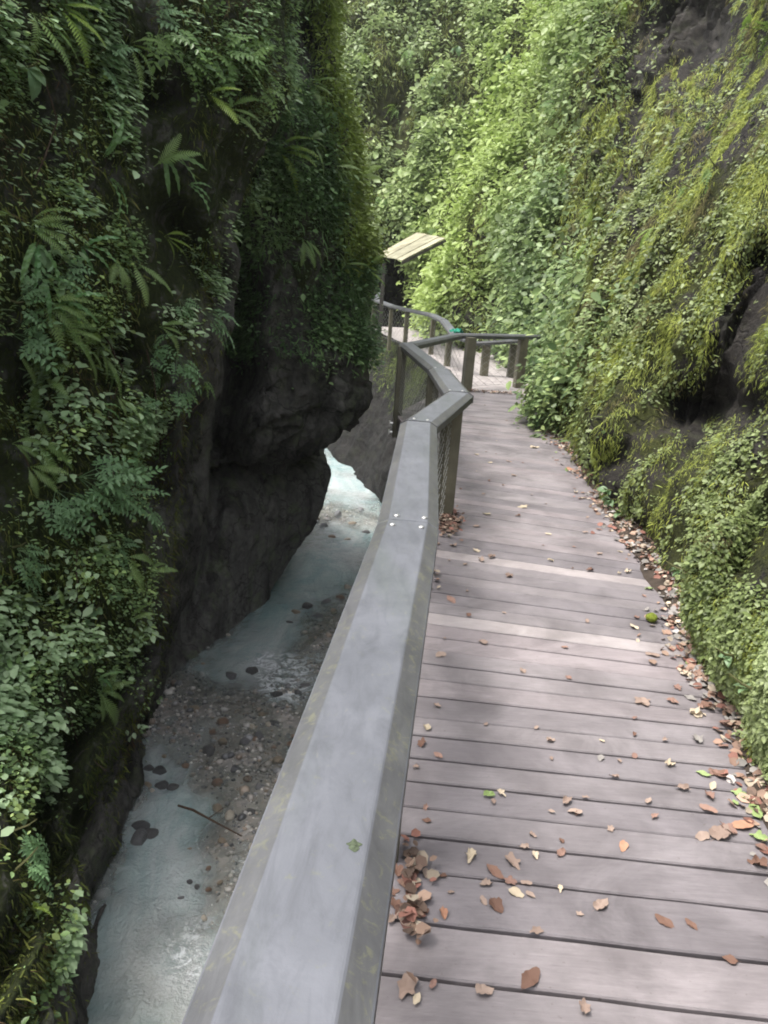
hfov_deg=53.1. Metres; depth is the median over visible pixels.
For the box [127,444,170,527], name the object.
leafy plant
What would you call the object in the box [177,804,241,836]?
branch
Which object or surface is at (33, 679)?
broadleaf plant
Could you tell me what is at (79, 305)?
hart tongue fern
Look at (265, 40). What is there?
leafy plant
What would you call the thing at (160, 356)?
leafy plant
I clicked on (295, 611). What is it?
river stone
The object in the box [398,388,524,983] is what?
leaf litter
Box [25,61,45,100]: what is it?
broadleaf plant
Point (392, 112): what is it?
leafy plant
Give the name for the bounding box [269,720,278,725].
river stone
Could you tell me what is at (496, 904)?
fallen leaf
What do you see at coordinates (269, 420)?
cliff
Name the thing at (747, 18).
leafy plant
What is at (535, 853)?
fallen leaf
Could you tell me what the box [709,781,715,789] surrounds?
fallen leaf
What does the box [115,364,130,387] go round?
fern
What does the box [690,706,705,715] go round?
fallen leaf
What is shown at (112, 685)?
fern
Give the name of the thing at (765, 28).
leafy plant
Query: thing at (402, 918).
fallen leaf
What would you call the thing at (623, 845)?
fallen leaf
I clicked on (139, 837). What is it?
river stone
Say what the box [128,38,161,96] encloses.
fern
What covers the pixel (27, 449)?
fern
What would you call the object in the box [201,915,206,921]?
river stone
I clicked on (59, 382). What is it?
fern
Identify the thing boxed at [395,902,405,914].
fallen leaf
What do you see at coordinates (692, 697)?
fallen leaf
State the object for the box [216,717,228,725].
river stone
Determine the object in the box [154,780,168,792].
river stone
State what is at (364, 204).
ivy cover
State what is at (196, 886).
river stone
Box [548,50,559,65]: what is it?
leafy plant
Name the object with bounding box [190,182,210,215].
hart tongue fern
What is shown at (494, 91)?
leafy plant
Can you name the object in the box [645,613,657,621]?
moss clump
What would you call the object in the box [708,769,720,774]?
fallen leaf
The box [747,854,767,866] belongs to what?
fallen leaf
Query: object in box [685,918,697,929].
fallen leaf
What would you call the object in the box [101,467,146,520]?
leafy plant
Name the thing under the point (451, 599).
fallen leaf
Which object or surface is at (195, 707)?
river stone
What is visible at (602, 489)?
broadleaf plant
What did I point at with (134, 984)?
river
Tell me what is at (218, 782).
river stone
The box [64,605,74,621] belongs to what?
broadleaf plant
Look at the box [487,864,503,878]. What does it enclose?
fallen leaf
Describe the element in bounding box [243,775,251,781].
river stone
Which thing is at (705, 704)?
fallen leaf
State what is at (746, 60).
leafy plant
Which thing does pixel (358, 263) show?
fern
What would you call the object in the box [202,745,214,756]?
river stone
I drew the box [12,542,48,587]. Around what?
leafy plant
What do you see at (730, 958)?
fallen leaf
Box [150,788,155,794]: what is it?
river stone
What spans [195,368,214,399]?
leafy plant
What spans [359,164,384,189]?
fern
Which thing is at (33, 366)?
fern
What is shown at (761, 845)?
fallen leaf
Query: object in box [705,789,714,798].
fallen leaf
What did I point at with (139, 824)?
river stone
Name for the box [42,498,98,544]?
leafy plant
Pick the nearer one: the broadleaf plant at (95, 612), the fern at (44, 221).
the fern at (44, 221)
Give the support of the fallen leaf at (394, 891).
on the boardwalk
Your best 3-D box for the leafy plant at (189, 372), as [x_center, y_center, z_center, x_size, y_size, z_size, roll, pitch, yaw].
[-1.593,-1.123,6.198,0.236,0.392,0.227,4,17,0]
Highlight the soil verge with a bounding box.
[549,429,767,829]
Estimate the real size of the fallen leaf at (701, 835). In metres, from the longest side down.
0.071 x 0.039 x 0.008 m
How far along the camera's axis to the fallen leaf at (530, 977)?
2.03 m
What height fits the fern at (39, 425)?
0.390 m
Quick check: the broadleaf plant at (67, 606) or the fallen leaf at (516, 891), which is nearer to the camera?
the fallen leaf at (516, 891)
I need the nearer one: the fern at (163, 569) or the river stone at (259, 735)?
the fern at (163, 569)
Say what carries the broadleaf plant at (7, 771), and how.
on the cliff at (160, 210)
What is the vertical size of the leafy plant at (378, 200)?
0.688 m
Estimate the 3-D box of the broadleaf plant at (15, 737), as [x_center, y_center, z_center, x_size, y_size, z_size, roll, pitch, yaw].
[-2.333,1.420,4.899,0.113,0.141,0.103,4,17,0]
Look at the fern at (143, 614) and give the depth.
6.17 m
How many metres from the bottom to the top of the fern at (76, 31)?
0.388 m
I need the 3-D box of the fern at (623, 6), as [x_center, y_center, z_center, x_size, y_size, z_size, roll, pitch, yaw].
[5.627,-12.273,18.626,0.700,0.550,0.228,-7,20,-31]
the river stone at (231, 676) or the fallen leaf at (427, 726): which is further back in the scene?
the river stone at (231, 676)
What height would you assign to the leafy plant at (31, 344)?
0.440 m
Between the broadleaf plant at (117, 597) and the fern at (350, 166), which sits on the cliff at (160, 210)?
the broadleaf plant at (117, 597)
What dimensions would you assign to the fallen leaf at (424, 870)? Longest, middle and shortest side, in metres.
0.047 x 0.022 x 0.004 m
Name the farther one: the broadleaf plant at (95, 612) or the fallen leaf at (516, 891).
the broadleaf plant at (95, 612)
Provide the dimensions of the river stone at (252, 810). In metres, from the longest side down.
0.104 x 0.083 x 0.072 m
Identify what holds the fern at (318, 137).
on the ivy cover at (364, 204)
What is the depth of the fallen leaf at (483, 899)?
2.28 m
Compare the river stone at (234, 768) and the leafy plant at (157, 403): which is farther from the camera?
the river stone at (234, 768)
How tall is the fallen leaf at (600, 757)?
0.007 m
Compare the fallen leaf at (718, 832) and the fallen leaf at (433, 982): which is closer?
the fallen leaf at (433, 982)
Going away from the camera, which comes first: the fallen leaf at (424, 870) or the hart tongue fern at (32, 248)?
the fallen leaf at (424, 870)
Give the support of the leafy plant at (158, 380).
attached to the cliff at (160, 210)
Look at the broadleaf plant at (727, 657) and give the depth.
3.23 m
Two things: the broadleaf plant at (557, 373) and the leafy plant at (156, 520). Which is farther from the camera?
the broadleaf plant at (557, 373)
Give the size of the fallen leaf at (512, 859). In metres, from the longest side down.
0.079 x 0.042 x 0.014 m
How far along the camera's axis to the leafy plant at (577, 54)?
18.61 m
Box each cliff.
[0,0,288,1023]
[166,448,330,678]
[209,0,372,474]
[329,0,767,763]
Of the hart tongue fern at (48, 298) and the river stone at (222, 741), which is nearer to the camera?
the hart tongue fern at (48, 298)
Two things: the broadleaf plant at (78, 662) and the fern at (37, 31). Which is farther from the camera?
the broadleaf plant at (78, 662)
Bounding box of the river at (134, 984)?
[87,448,379,1023]
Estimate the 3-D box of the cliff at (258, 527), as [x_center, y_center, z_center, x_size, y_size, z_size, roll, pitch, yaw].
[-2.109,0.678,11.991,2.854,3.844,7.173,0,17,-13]
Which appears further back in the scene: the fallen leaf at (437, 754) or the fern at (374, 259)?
the fern at (374, 259)
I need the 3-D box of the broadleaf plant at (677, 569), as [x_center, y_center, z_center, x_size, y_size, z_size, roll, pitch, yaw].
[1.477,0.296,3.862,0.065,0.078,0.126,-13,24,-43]
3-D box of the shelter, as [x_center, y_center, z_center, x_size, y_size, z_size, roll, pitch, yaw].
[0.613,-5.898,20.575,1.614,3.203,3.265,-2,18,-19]
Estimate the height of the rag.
0.204 m
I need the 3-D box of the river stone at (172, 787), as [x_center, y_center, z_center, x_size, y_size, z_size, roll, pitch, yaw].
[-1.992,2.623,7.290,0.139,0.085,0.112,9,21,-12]
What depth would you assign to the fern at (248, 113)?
6.10 m
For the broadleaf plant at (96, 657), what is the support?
on the cliff at (160, 210)
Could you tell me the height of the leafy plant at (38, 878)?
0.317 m
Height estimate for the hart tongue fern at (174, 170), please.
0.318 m
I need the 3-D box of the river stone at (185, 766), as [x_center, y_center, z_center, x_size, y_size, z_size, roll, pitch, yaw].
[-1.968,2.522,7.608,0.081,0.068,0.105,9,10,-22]
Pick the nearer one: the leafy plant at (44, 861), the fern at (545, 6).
the leafy plant at (44, 861)
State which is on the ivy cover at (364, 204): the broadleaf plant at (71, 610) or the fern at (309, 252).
the fern at (309, 252)
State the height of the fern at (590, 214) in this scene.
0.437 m
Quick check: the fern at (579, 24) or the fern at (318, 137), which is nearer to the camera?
the fern at (318, 137)
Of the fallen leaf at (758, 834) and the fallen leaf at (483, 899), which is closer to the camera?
the fallen leaf at (483, 899)
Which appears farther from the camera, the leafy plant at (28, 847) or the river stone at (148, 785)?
the river stone at (148, 785)
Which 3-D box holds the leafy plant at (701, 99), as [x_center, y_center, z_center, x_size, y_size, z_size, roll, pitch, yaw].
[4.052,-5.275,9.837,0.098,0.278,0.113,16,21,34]
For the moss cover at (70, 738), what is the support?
attached to the cliff at (160, 210)
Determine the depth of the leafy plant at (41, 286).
4.79 m
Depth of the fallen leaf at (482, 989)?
1.99 m
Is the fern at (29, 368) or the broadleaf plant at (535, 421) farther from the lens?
the broadleaf plant at (535, 421)
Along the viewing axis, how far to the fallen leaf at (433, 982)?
2.00 m
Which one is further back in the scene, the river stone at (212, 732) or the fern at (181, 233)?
the river stone at (212, 732)
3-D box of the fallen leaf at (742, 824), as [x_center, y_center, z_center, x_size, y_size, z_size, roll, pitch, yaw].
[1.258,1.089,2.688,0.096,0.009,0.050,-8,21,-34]
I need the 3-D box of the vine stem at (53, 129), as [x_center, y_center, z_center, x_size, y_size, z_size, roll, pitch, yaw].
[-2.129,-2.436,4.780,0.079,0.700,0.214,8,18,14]
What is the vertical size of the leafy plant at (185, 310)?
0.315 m
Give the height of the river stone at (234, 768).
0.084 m
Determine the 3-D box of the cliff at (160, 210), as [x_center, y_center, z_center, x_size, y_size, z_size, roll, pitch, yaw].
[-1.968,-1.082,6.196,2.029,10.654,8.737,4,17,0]
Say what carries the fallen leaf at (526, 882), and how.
on the boardwalk
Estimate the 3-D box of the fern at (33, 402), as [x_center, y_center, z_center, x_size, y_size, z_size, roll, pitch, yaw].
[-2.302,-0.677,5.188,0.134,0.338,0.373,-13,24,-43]
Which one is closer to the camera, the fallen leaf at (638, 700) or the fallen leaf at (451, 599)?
the fallen leaf at (638, 700)
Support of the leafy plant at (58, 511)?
attached to the cliff at (160, 210)
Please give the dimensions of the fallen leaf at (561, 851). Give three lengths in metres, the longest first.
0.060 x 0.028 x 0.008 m
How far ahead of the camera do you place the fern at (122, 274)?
5.44 m
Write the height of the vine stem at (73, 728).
0.910 m
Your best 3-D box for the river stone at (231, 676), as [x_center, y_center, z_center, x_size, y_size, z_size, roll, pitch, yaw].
[-1.853,2.015,9.338,0.157,0.133,0.206,0,17,-13]
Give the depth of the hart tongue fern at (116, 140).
5.19 m
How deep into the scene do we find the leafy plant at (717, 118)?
7.87 m
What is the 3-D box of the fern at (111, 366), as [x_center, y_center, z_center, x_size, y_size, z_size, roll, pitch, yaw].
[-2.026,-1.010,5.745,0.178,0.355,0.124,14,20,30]
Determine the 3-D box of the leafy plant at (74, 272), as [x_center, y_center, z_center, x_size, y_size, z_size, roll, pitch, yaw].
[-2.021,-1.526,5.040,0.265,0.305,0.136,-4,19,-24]
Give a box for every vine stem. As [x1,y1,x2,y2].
[14,380,40,466]
[34,60,57,178]
[57,680,105,770]
[71,550,77,605]
[101,332,123,484]
[146,350,160,444]
[159,398,204,475]
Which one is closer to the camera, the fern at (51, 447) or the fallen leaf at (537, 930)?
the fallen leaf at (537, 930)
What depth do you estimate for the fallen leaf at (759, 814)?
2.76 m
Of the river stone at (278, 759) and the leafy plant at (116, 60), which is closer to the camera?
the leafy plant at (116, 60)
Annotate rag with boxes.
[449,328,462,332]
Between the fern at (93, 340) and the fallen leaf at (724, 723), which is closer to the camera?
the fallen leaf at (724, 723)
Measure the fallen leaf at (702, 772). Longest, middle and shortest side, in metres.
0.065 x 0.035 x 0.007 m
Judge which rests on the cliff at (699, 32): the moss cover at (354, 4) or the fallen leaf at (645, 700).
the moss cover at (354, 4)
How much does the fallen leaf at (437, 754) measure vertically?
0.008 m
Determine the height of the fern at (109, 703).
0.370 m
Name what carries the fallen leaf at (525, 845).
on the boardwalk
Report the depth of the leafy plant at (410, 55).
31.16 m
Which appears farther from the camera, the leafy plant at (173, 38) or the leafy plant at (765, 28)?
the leafy plant at (765, 28)
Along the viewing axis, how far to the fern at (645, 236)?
7.78 m
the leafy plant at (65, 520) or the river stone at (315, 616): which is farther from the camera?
the river stone at (315, 616)
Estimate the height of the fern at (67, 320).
0.424 m
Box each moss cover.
[0,0,296,1023]
[225,0,376,380]
[333,0,665,506]
[343,0,767,760]
[368,336,438,433]
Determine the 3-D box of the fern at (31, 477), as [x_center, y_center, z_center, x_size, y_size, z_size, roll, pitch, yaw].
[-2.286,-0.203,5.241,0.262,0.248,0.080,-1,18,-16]
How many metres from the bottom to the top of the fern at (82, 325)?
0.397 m
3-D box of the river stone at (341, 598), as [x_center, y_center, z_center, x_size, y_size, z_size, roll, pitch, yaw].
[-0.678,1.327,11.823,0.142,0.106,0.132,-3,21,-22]
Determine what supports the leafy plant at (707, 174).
attached to the cliff at (699, 32)
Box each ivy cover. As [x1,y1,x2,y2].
[0,0,309,1023]
[222,0,393,388]
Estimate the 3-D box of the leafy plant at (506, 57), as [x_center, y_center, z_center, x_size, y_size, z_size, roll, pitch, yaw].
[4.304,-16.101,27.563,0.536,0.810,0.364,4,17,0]
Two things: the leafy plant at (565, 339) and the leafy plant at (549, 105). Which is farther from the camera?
the leafy plant at (549, 105)
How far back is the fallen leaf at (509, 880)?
2.36 m
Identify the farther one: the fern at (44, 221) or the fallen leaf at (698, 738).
the fern at (44, 221)
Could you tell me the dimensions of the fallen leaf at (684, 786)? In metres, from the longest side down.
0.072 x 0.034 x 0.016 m
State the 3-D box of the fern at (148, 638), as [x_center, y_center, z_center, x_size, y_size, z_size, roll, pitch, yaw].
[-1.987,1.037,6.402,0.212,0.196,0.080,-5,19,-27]
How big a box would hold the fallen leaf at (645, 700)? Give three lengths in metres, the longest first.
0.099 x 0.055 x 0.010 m
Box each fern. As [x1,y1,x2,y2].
[13,436,47,463]
[16,349,61,383]
[19,412,50,440]
[20,242,60,290]
[26,13,77,75]
[28,207,87,262]
[28,387,57,433]
[28,464,67,497]
[30,356,57,406]
[31,901,51,928]
[38,440,71,483]
[40,293,98,357]
[43,277,84,319]
[47,363,73,395]
[56,586,64,606]
[56,746,67,775]
[58,3,105,67]
[58,291,107,334]
[61,310,104,368]
[81,235,123,271]
[86,333,101,383]
[90,336,121,382]
[98,671,122,695]
[98,690,122,725]
[100,403,121,426]
[101,353,121,397]
[102,670,132,691]
[103,104,131,157]
[108,177,127,218]
[108,261,131,300]
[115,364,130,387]
[117,396,139,417]
[127,554,155,593]
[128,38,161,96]
[129,604,154,619]
[131,261,172,305]
[133,626,156,644]
[145,436,154,456]
[149,562,177,573]
[153,134,200,166]
[159,41,189,79]
[160,320,188,360]
[163,154,206,197]
[164,231,193,267]
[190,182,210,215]
[195,266,217,289]
[207,87,240,123]
[230,96,264,135]
[249,196,274,217]
[279,135,318,193]
[300,239,321,266]
[310,77,333,105]
[311,131,326,175]
[334,164,360,197]
[344,259,366,273]
[354,52,370,67]
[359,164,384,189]
[364,254,384,284]
[534,1,551,20]
[567,14,586,42]
[573,245,584,262]
[580,206,592,227]
[605,0,626,19]
[633,227,653,250]
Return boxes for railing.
[182,342,473,1023]
[371,292,517,377]
[406,333,540,403]
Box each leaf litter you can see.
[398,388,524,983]
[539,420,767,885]
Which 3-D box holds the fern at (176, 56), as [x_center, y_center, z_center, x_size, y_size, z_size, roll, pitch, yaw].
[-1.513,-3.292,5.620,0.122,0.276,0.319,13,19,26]
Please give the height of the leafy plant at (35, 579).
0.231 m
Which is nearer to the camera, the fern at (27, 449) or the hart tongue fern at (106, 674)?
the fern at (27, 449)
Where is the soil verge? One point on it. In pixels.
(650, 579)
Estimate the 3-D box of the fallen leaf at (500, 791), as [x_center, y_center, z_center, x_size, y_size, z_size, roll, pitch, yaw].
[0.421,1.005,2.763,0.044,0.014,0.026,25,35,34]
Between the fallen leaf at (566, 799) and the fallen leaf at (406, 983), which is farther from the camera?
the fallen leaf at (566, 799)
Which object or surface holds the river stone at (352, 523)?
in the river at (134, 984)
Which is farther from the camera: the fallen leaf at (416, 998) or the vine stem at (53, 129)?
the vine stem at (53, 129)
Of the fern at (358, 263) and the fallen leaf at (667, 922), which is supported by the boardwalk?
the fallen leaf at (667, 922)
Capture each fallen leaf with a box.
[388,913,397,922]
[391,896,399,908]
[392,887,399,895]
[395,863,402,876]
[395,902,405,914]
[397,911,405,924]
[397,971,417,999]
[413,992,420,1003]
[417,737,425,746]
[422,866,427,877]
[423,724,430,729]
[429,978,436,987]
[434,752,442,757]
[436,651,445,656]
[439,906,447,918]
[447,595,455,602]
[465,847,475,862]
[475,983,493,994]
[479,877,494,884]
[480,895,486,904]
[483,790,494,795]
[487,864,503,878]
[489,895,503,912]
[497,789,505,796]
[503,875,516,884]
[504,852,519,869]
[506,886,524,897]
[519,843,528,847]
[519,880,531,884]
[521,967,539,990]
[526,890,534,897]
[529,926,543,933]
[532,851,538,858]
[546,737,555,740]
[557,847,565,855]
[557,884,562,892]
[563,796,571,803]
[568,808,581,813]
[579,997,590,1013]
[593,898,608,909]
[597,754,603,760]
[607,825,613,831]
[619,840,628,851]
[634,697,649,705]
[635,697,650,703]
[645,652,659,656]
[655,913,673,927]
[665,758,675,764]
[667,697,678,702]
[676,783,689,789]
[684,695,696,699]
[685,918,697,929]
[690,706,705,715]
[692,734,703,742]
[695,831,709,840]
[696,770,711,775]
[697,700,711,706]
[697,803,717,812]
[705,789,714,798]
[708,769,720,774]
[709,767,735,780]
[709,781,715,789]
[709,823,730,841]
[716,720,731,726]
[719,820,739,836]
[722,954,740,963]
[731,788,746,794]
[732,820,753,828]
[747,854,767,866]
[748,803,762,819]
[749,830,767,840]
[755,843,767,850]
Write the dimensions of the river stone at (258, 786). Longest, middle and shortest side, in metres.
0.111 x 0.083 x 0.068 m
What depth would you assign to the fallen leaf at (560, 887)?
2.34 m
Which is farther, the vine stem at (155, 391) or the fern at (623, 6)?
the fern at (623, 6)
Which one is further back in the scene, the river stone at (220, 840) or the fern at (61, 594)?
the river stone at (220, 840)
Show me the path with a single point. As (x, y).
(497, 386)
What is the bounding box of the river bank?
[325,335,427,505]
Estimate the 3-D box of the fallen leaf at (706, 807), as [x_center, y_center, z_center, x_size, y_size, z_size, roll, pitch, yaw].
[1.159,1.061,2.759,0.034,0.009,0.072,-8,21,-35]
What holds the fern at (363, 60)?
attached to the cliff at (699, 32)
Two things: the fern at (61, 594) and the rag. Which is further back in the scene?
the rag
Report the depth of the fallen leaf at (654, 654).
3.91 m
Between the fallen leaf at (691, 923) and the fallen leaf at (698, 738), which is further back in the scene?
the fallen leaf at (698, 738)
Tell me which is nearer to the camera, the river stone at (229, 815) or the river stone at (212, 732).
the river stone at (229, 815)
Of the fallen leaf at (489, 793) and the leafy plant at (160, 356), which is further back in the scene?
the leafy plant at (160, 356)
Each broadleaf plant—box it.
[4,760,19,774]
[8,723,25,746]
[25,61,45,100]
[28,671,46,684]
[30,240,53,273]
[32,714,46,730]
[41,731,57,742]
[47,707,62,720]
[62,600,78,611]
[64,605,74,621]
[73,657,88,666]
[77,617,91,630]
[86,605,103,618]
[87,652,103,664]
[100,645,114,652]
[108,590,124,600]
[451,45,460,55]
[532,415,543,429]
[544,387,558,408]
[554,362,568,376]
[597,486,612,494]
[601,496,614,506]
[610,508,626,517]
[666,561,688,576]
[715,648,734,666]
[729,673,753,693]
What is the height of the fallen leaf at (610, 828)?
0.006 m
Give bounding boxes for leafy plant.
[7,265,55,331]
[10,307,65,375]
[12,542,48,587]
[14,819,49,872]
[15,847,53,897]
[18,837,49,877]
[20,563,52,595]
[38,485,104,535]
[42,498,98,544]
[57,255,95,302]
[75,455,150,525]
[89,43,141,100]
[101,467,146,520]
[109,537,140,574]
[127,397,162,431]
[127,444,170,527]
[139,497,165,532]
[141,0,188,38]
[142,16,206,73]
[146,366,161,396]
[147,334,182,373]
[169,348,202,394]
[171,379,197,417]
[174,288,201,326]
[183,45,223,99]
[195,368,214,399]
[197,304,241,352]
[210,33,264,106]
[232,40,275,108]
[247,18,277,74]
[254,78,291,120]
[280,103,303,130]
[325,98,348,125]
[374,196,387,209]
[384,104,399,123]
[396,45,413,65]
[490,85,498,99]
[497,53,510,70]
[540,100,559,119]
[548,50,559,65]
[551,160,570,181]
[557,328,575,350]
[567,49,583,67]
[677,180,691,201]
[695,91,704,109]
[701,156,717,192]
[704,108,718,135]
[734,44,757,80]
[738,14,752,45]
[753,21,767,57]
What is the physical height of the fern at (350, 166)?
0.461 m
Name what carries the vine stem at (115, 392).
attached to the cliff at (160, 210)
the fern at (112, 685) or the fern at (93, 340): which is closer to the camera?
the fern at (93, 340)
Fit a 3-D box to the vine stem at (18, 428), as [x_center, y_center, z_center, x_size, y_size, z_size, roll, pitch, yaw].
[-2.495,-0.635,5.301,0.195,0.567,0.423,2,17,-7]
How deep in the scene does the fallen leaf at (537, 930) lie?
2.18 m
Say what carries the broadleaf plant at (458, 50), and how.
on the cliff at (699, 32)
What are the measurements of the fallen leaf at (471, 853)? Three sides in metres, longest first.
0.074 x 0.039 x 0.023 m
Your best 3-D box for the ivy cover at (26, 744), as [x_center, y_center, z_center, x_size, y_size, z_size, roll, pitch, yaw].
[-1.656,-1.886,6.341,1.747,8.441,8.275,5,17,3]
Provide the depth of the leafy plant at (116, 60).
5.13 m
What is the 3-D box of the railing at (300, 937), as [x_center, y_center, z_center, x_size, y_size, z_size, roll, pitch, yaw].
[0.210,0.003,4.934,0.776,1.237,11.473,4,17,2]
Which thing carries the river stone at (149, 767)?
in the river at (134, 984)
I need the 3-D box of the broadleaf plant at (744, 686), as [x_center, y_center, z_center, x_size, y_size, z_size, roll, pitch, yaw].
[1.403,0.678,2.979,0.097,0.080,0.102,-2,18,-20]
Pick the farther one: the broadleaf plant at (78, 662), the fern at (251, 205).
the fern at (251, 205)
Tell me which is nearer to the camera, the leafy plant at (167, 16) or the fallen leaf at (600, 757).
the fallen leaf at (600, 757)
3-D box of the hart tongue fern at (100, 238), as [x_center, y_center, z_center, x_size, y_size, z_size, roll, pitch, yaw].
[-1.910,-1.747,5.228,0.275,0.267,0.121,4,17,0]
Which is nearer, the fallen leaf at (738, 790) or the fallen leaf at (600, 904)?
the fallen leaf at (600, 904)
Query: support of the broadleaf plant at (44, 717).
on the cliff at (160, 210)
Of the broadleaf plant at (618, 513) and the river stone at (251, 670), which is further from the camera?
the river stone at (251, 670)
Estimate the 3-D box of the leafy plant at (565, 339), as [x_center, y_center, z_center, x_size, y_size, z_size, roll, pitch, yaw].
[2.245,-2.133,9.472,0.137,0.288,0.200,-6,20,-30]
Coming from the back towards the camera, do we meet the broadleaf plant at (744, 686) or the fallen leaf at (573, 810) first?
the broadleaf plant at (744, 686)
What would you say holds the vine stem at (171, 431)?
attached to the cliff at (160, 210)
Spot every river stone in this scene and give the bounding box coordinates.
[128,828,147,851]
[131,820,149,832]
[143,764,153,774]
[144,782,151,789]
[146,828,158,838]
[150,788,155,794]
[152,765,166,774]
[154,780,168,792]
[166,783,180,791]
[181,763,188,770]
[189,705,199,710]
[194,884,199,890]
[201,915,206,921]
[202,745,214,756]
[209,729,216,735]
[211,778,222,786]
[212,803,222,814]
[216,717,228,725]
[217,837,226,843]
[218,738,227,745]
[225,671,237,683]
[225,809,234,821]
[230,765,241,772]
[239,736,249,745]
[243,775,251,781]
[246,667,258,678]
[246,808,255,814]
[249,724,255,729]
[254,731,263,739]
[255,782,261,789]
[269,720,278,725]
[272,691,282,698]
[272,756,283,763]
[291,609,300,613]
[299,683,310,687]
[302,602,312,612]
[312,613,322,620]
[320,522,327,529]
[321,599,331,606]
[334,510,341,517]
[336,595,344,601]
[348,521,356,526]
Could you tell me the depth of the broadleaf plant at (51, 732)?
5.37 m
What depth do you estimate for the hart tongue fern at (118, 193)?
5.33 m
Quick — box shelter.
[377,233,445,346]
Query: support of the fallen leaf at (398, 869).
on the boardwalk
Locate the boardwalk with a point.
(624, 956)
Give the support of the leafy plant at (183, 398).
attached to the cliff at (160, 210)
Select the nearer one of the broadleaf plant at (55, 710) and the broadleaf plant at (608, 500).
the broadleaf plant at (55, 710)
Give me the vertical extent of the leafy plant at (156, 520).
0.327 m
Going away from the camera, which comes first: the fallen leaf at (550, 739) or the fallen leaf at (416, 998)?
the fallen leaf at (416, 998)
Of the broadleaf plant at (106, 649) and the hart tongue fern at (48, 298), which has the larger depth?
the broadleaf plant at (106, 649)
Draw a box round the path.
[375,327,534,394]
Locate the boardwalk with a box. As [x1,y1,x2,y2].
[375,390,767,1023]
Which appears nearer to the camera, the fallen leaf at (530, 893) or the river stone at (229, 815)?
the fallen leaf at (530, 893)
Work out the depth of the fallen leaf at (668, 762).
3.01 m
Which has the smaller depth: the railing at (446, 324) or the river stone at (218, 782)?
the river stone at (218, 782)
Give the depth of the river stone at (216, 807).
7.03 m
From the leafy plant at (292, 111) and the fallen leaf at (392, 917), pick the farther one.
the leafy plant at (292, 111)
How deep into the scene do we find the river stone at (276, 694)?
8.96 m
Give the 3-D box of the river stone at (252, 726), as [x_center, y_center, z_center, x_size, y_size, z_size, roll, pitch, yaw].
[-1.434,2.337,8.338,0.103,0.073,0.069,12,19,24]
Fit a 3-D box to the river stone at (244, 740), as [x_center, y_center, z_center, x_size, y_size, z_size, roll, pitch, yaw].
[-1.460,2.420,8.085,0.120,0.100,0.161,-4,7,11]
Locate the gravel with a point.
(116, 883)
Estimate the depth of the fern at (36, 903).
4.20 m
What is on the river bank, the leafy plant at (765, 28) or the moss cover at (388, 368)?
the moss cover at (388, 368)
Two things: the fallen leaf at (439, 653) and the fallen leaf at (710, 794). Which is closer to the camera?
the fallen leaf at (710, 794)
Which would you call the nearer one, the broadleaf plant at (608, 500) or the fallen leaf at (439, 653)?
the fallen leaf at (439, 653)
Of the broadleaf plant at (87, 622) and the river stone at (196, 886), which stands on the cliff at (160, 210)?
the broadleaf plant at (87, 622)
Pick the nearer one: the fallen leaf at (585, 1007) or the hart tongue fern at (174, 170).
the fallen leaf at (585, 1007)
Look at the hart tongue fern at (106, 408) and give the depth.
5.57 m
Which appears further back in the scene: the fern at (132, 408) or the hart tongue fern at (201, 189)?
the hart tongue fern at (201, 189)
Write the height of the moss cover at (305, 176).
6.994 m
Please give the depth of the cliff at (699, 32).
7.61 m
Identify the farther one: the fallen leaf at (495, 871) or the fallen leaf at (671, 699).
the fallen leaf at (671, 699)
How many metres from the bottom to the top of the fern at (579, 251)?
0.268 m
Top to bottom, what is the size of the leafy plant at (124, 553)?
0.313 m
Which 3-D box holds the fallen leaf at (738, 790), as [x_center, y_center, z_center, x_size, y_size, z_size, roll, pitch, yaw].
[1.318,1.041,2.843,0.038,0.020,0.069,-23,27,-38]
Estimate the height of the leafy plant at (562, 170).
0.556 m
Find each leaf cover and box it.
[334,0,711,470]
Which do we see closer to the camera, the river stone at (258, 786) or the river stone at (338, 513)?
the river stone at (258, 786)
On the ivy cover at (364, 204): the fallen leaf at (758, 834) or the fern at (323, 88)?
the fern at (323, 88)
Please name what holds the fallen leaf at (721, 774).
on the boardwalk
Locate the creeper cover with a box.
[516,0,767,791]
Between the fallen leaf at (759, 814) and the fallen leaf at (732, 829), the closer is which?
the fallen leaf at (732, 829)
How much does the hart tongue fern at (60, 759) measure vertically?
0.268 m
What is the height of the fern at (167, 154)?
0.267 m
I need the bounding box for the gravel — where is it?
[91,494,380,958]
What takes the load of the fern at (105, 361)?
attached to the cliff at (160, 210)
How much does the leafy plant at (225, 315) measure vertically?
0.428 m
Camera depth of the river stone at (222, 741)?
8.01 m
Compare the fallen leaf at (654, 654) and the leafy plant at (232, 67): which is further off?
the leafy plant at (232, 67)
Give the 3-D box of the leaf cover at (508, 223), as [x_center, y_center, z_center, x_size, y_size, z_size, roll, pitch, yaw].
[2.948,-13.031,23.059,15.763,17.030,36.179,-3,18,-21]
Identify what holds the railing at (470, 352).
attached to the boardwalk
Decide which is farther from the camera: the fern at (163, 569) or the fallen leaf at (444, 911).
the fern at (163, 569)
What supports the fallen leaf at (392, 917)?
on the boardwalk
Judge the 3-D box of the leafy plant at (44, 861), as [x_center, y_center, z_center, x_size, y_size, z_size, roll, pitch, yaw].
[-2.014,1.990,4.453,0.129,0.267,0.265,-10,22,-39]
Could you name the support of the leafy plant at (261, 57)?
attached to the cliff at (160, 210)

